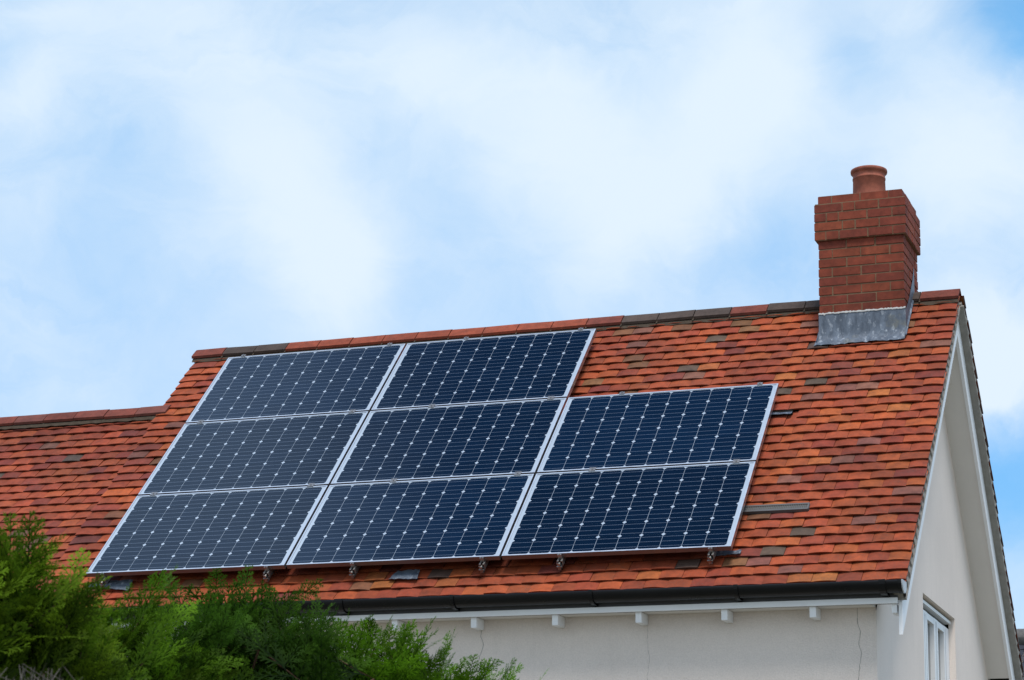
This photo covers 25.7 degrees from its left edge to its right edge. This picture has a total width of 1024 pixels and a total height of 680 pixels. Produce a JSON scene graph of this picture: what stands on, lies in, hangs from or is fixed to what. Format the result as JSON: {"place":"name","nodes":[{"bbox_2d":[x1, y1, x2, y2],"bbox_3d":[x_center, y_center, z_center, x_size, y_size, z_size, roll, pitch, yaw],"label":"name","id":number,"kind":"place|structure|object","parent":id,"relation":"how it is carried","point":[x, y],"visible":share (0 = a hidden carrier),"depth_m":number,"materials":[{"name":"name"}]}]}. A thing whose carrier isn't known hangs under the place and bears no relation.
{"place":"outdoors","nodes":[
{"label":"outdoors","id":0,"kind":"place"},
{"bbox_2d":[0,0,1023,628],"label":"sky","id":1,"kind":"structure","parent":0,"point":[179,178],"materials":[{"name":"blue"}]},
{"bbox_2d":[1016,629,1023,675],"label":"neighbouring house","id":2,"kind":"structure","parent":0,"point":[1020,633],"depth_m":44.89,"materials":[{"name":"stone"}]},
{"label":"ground","id":3,"kind":"structure","parent":0,"visible":0},
{"bbox_2d":[0,662,145,679],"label":"dry bush","id":4,"kind":"object","parent":3,"relation":"on","point":[51,675],"visible":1,"depth_m":6.04,"materials":[{"name":"green plant"}]},
{"bbox_2d":[0,510,238,679],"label":"conifer","id":5,"kind":"object","parent":3,"relation":"on","point":[39,628],"visible":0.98,"depth_m":6.93,"materials":[{"name":"green plant"}]},
{"bbox_2d":[43,564,279,679],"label":"conifer","id":6,"kind":"object","parent":3,"relation":"on","point":[134,652],"visible":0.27,"depth_m":7.64,"materials":[{"name":"green plant"}]},
{"bbox_2d":[130,565,374,679],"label":"conifer","id":7,"kind":"object","parent":3,"relation":"on","point":[235,630],"visible":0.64,"depth_m":8.44,"materials":[{"name":"green plant"}]},
{"bbox_2d":[266,609,546,679],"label":"conifer","id":8,"kind":"object","parent":3,"relation":"on","point":[402,661],"visible":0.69,"depth_m":8.94,"materials":[{"name":"green plant"}]},
{"bbox_2d":[0,165,1023,679],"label":"house","id":9,"kind":"structure","parent":3,"relation":"on","point":[868,543],"depth_m":16.44,"materials":[{"name":"tile"}]},
{"bbox_2d":[100,354,245,586],"bbox_3d":[-2.675,0.992,17.993,0.051,2.332,2.095,-4,-17,20],"label":"mounting rail","id":10,"kind":"object","parent":9,"relation":"attached to","point":[102,583],"visible":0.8,"depth_m":16.86,"materials":[{"name":"metal"}]},
{"bbox_2d":[86,485,328,576],"bbox_3d":[-2.296,1.444,16.945,1.655,0.982,0.037,-4,-59,20],"label":"solar panel","id":11,"kind":"object","parent":10,"relation":"attached to","point":[239,530],"visible":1,"depth_m":16.91,"materials":[{"name":"glass"}]},
{"bbox_2d":[138,411,368,495],"bbox_3d":[-2.039,0.906,17.748,1.655,0.982,0.036,-4,-59,20],"label":"solar panel","id":12,"kind":"object","parent":10,"relation":"attached to","point":[281,452],"visible":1,"depth_m":17.72,"materials":[{"name":"glass"}]},
{"bbox_2d":[186,344,405,423],"bbox_3d":[-1.782,0.369,18.551,1.655,0.982,0.036,-4,-59,20],"label":"solar panel","id":13,"kind":"object","parent":10,"relation":"attached to","point":[334,381],"visible":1,"depth_m":18.53,"materials":[{"name":"glass"}]},
{"bbox_2d":[263,343,392,581],"bbox_3d":[-1.397,0.892,17.516,0.051,2.332,2.095,-4,-17,20],"label":"mounting rail","id":14,"kind":"object","parent":9,"relation":"attached to","point":[267,573],"visible":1,"depth_m":16.33,"materials":[{"name":"metal"}]},
{"bbox_2d":[349,337,468,578],"bbox_3d":[-0.753,0.842,17.276,0.051,2.332,2.095,-4,-17,20],"label":"mounting rail","id":15,"kind":"object","parent":9,"relation":"attached to","point":[353,570],"visible":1,"depth_m":16.08,"materials":[{"name":"metal"}]},
{"bbox_2d":[479,328,583,572],"bbox_3d":[0.180,0.769,16.928,0.051,2.332,2.095,-4,-17,20],"label":"mounting rail","id":16,"kind":"object","parent":9,"relation":"attached to","point":[483,563],"visible":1,"depth_m":15.73,"materials":[{"name":"metal"}]},
{"bbox_2d":[286,474,534,568],"bbox_3d":[-0.733,1.321,16.362,1.655,0.982,0.037,-4,-59,20],"label":"solar panel","id":17,"kind":"object","parent":16,"relation":"attached to","point":[430,521],"visible":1,"depth_m":16.32,"materials":[{"name":"glass"}]},
{"bbox_2d":[331,398,566,484],"bbox_3d":[-0.476,0.784,17.165,1.655,0.982,0.036,-4,-59,20],"label":"solar panel","id":18,"kind":"object","parent":16,"relation":"attached to","point":[473,440],"visible":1,"depth_m":17.14,"materials":[{"name":"glass"}]},
{"bbox_2d":[371,329,596,410],"bbox_3d":[-0.218,0.247,17.968,1.655,0.982,0.036,-4,-59,20],"label":"solar panel","id":19,"kind":"object","parent":16,"relation":"attached to","point":[525,367],"visible":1,"depth_m":17.94,"materials":[{"name":"glass"}]},
{"bbox_2d":[556,392,624,569],"bbox_3d":[0.593,0.995,16.325,0.051,1.594,1.421,-4,-17,20],"label":"mounting rail","id":20,"kind":"object","parent":9,"relation":"attached to","point":[560,561],"visible":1,"depth_m":15.52,"materials":[{"name":"metal"}]},
{"bbox_2d":[707,382,762,563],"bbox_3d":[1.605,0.916,15.947,0.051,1.594,1.421,-4,-17,20],"label":"mounting rail","id":21,"kind":"object","parent":9,"relation":"attached to","point":[711,555],"visible":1,"depth_m":15.15,"materials":[{"name":"metal"}]},
{"bbox_2d":[502,461,756,559],"bbox_3d":[0.830,1.199,15.779,1.655,0.982,0.037,-4,-59,20],"label":"solar panel","id":22,"kind":"object","parent":21,"relation":"attached to","point":[673,509],"visible":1,"depth_m":15.74,"materials":[{"name":"glass"}]},
{"bbox_2d":[537,383,778,472],"bbox_3d":[1.088,0.662,16.582,1.655,0.982,0.036,-4,-59,20],"label":"solar panel","id":23,"kind":"object","parent":21,"relation":"attached to","point":[676,427],"visible":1,"depth_m":16.55,"materials":[{"name":"glass"}]},
{"bbox_2d":[923,600,950,679],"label":"window","id":24,"kind":"structure","parent":9,"relation":"in","point":[936,636],"depth_m":16.85,"materials":[{"name":"white plastic"}]}
]}

